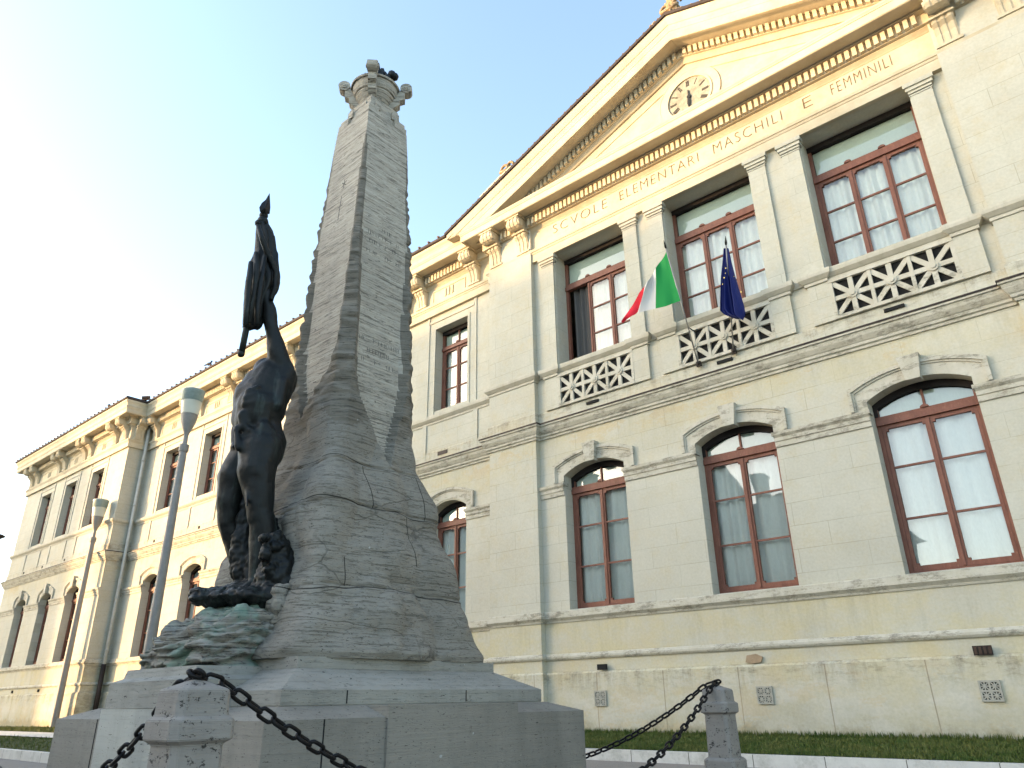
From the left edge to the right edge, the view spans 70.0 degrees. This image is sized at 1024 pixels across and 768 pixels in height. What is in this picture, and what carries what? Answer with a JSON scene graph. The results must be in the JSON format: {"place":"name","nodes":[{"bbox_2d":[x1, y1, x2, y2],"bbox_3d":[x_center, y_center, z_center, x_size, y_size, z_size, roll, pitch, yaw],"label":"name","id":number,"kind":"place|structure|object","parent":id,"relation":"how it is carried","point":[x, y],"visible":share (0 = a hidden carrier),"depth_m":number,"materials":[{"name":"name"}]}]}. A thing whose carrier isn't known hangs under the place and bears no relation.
{"place":"outdoors","nodes":[
{"label":"outdoors","id":0,"kind":"place"},
{"bbox_2d":[0,731,53,737],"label":"path","id":1,"kind":"structure","parent":0,"point":[31,734],"depth_m":22.32,"materials":[{"name":"white concrete"}]},
{"bbox_2d":[0,0,698,603],"label":"sky","id":2,"kind":"structure","parent":0,"point":[143,143],"materials":[{"name":"blue"}]},
{"bbox_2d":[0,758,754,767],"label":"pavement","id":3,"kind":"structure","parent":0,"point":[7,763],"depth_m":12.11,"materials":[{"name":"grey concrete"}]},
{"bbox_2d":[142,675,234,767],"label":"stone post","id":4,"kind":"object","parent":3,"relation":"on","point":[189,723],"visible":1,"depth_m":3.24,"materials":[{"name":"grey stone"}]},
{"bbox_2d":[0,668,206,767],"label":"chain","id":5,"kind":"object","parent":4,"relation":"hanging from","point":[130,749],"visible":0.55,"depth_m":3.61,"materials":[{"name":"metal"}]},
{"bbox_2d":[186,669,719,767],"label":"chain","id":6,"kind":"object","parent":4,"relation":"hanging from","point":[278,723],"visible":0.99,"depth_m":3.73,"materials":[{"name":"metal"}]},
{"bbox_2d":[46,59,585,767],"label":"obelisk monument","id":7,"kind":"object","parent":3,"relation":"on","point":[352,641],"visible":0.95,"depth_m":7.30,"materials":[{"name":"stone"}]},
{"bbox_2d":[188,193,296,608],"bbox_3d":[-2.643,-0.064,8.014,1.054,4.951,0.944,-20,-30,37],"label":"bronze statue","id":8,"kind":"object","parent":7,"relation":"on","point":[259,550],"visible":0.88,"depth_m":7.53,"materials":[{"name":"black metal"}]},
{"bbox_2d":[0,0,1023,762],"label":"school building","id":9,"kind":"structure","parent":3,"relation":"on","point":[800,512],"depth_m":16.04,"materials":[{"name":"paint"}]},
{"bbox_2d":[9,604,24,666],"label":"window","id":10,"kind":"structure","parent":9,"relation":"in","point":[22,612],"depth_m":38.70,"materials":[{"name":"red paint"}]},
{"bbox_2d":[33,596,50,663],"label":"window","id":11,"kind":"structure","parent":9,"relation":"in","point":[47,605],"depth_m":36.64,"materials":[{"name":"red paint"}]},
{"bbox_2d":[38,497,50,543],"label":"window","id":12,"kind":"structure","parent":9,"relation":"in","point":[49,498],"depth_m":41.13,"materials":[{"name":"red paint"}]},
{"bbox_2d":[62,485,75,534],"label":"window","id":13,"kind":"structure","parent":9,"relation":"in","point":[73,488],"depth_m":39.05,"materials":[{"name":"red paint"}]},
{"bbox_2d":[60,588,78,660],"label":"window","id":14,"kind":"structure","parent":9,"relation":"in","point":[74,600],"depth_m":34.61,"materials":[{"name":"red paint"}]},
{"bbox_2d":[89,472,103,524],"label":"window","id":15,"kind":"structure","parent":9,"relation":"in","point":[98,485],"depth_m":37.10,"materials":[{"name":"red paint"}]},
{"bbox_2d":[138,576,156,655],"bbox_3d":[-15.327,9.901,31.360,1.460,3.360,0.255,-20,-30,37],"label":"window","id":16,"kind":"structure","parent":9,"relation":"in","point":[152,584],"depth_m":31.75,"materials":[{"name":"red paint"}]},
{"bbox_2d":[163,451,178,508],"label":"window","id":17,"kind":"structure","parent":9,"relation":"in","point":[173,465],"depth_m":34.07,"materials":[{"name":"red paint"}]},
{"bbox_2d":[184,565,200,620],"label":"window","id":18,"kind":"structure","parent":9,"relation":"in","point":[194,579],"depth_m":29.63,"materials":[{"name":"red paint"}]},
{"bbox_2d":[204,432,220,493],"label":"window","id":19,"kind":"structure","parent":9,"relation":"in","point":[216,438],"depth_m":31.80,"materials":[{"name":"red paint"}]},
{"bbox_2d":[437,502,465,612],"bbox_3d":[-1.521,4.969,20.407,1.460,3.360,0.255,-20,-30,37],"label":"window","id":20,"kind":"structure","parent":9,"relation":"in","point":[452,518],"depth_m":20.77,"materials":[{"name":"red paint"}]},
{"bbox_2d":[441,322,467,408],"bbox_3d":[-1.629,-0.524,22.745,1.420,2.820,0.239,-20,-30,37],"label":"window","id":21,"kind":"structure","parent":9,"relation":"in","point":[455,338],"depth_m":22.93,"materials":[{"name":"red paint"}]},
{"bbox_2d":[564,235,630,360],"bbox_3d":[2.416,-2.174,19.514,2.240,3.440,0.270,-20,-30,37],"label":"window","id":22,"kind":"structure","parent":9,"relation":"in","point":[601,307],"depth_m":19.69,"materials":[{"name":"red paint"}]},
{"bbox_2d":[571,460,634,608],"bbox_3d":[2.203,3.473,17.120,1.730,3.400,0.254,-20,-30,37],"label":"window","id":23,"kind":"structure","parent":9,"relation":"in","point":[599,484],"depth_m":17.20,"materials":[{"name":"red paint"}]},
{"bbox_2d":[621,242,701,366],"bbox_3d":[3.320,-1.653,16.803,1.384,2.818,1.039,-20,-30,37],"label":"italian flag","id":24,"kind":"object","parent":9,"relation":"attached to","point":[659,289],"visible":1,"depth_m":16.62,"materials":[{"name":"fabric"}]},
{"bbox_2d":[671,176,767,318],"bbox_3d":[5.009,-3.103,17.453,2.240,3.440,0.261,-20,-30,37],"label":"window","id":25,"kind":"structure","parent":9,"relation":"in","point":[721,210],"depth_m":17.64,"materials":[{"name":"red paint"}]},
{"bbox_2d":[720,236,744,354],"bbox_3d":[4.705,-1.900,15.713,0.454,2.295,1.094,1,-23,-4],"label":"european flag","id":26,"kind":"object","parent":9,"relation":"attached to","point":[731,304],"visible":1,"depth_m":15.62,"materials":[{"name":"fabric"}]},
{"bbox_2d":[702,425,798,593],"bbox_3d":[4.885,2.515,14.992,1.730,3.400,0.255,-20,-30,37],"label":"window","id":27,"kind":"structure","parent":9,"relation":"in","point":[753,547],"depth_m":15.04,"materials":[{"name":"red paint"}]},
{"bbox_2d":[806,101,946,265],"bbox_3d":[7.627,-4.038,15.376,2.240,3.440,0.261,-20,-30,37],"label":"window","id":28,"kind":"structure","parent":9,"relation":"in","point":[893,200],"depth_m":15.45,"materials":[{"name":"red paint"}]},
{"bbox_2d":[872,379,1023,573],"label":"window","id":29,"kind":"structure","parent":9,"relation":"in","point":[952,509],"depth_m":12.85,"materials":[{"name":"red paint"}]},
{"bbox_2d":[0,748,1023,767],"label":"kerb","id":30,"kind":"structure","parent":3,"relation":"on","point":[753,760],"depth_m":10.89,"materials":[{"name":"white stone"}]},
{"bbox_2d":[700,683,747,767],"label":"stone post","id":31,"kind":"object","parent":3,"relation":"on","point":[720,710],"visible":0.93,"depth_m":7.25,"materials":[{"name":"grey stone"}]},
{"bbox_2d":[586,679,721,758],"bbox_3d":[-0.056,4.247,9.051,5.839,0.960,0.061,-20,-30,37],"label":"chain","id":32,"kind":"object","parent":31,"relation":"hanging from","point":[685,701],"visible":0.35,"depth_m":7.83,"materials":[{"name":"metal"}]},
{"bbox_2d":[0,725,1023,762],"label":"lawn","id":33,"kind":"structure","parent":0,"point":[30,746],"depth_m":11.90,"materials":[{"name":"plant"}]},
{"bbox_2d":[49,498,108,727],"bbox_3d":[-19.198,9.888,32.417,0.690,9.750,0.690,-20,-30,37],"label":"street lamp","id":34,"kind":"object","parent":33,"relation":"on","point":[99,507],"visible":0.98,"depth_m":32.28,"materials":[{"name":"grey metal"}]},
{"bbox_2d":[140,387,205,668],"bbox_3d":[-9.764,4.653,20.685,0.690,9.750,0.690,-20,-30,37],"label":"street lamp","id":35,"kind":"object","parent":33,"relation":"on","point":[192,398],"visible":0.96,"depth_m":21.07,"materials":[{"name":"grey metal"}]}
]}

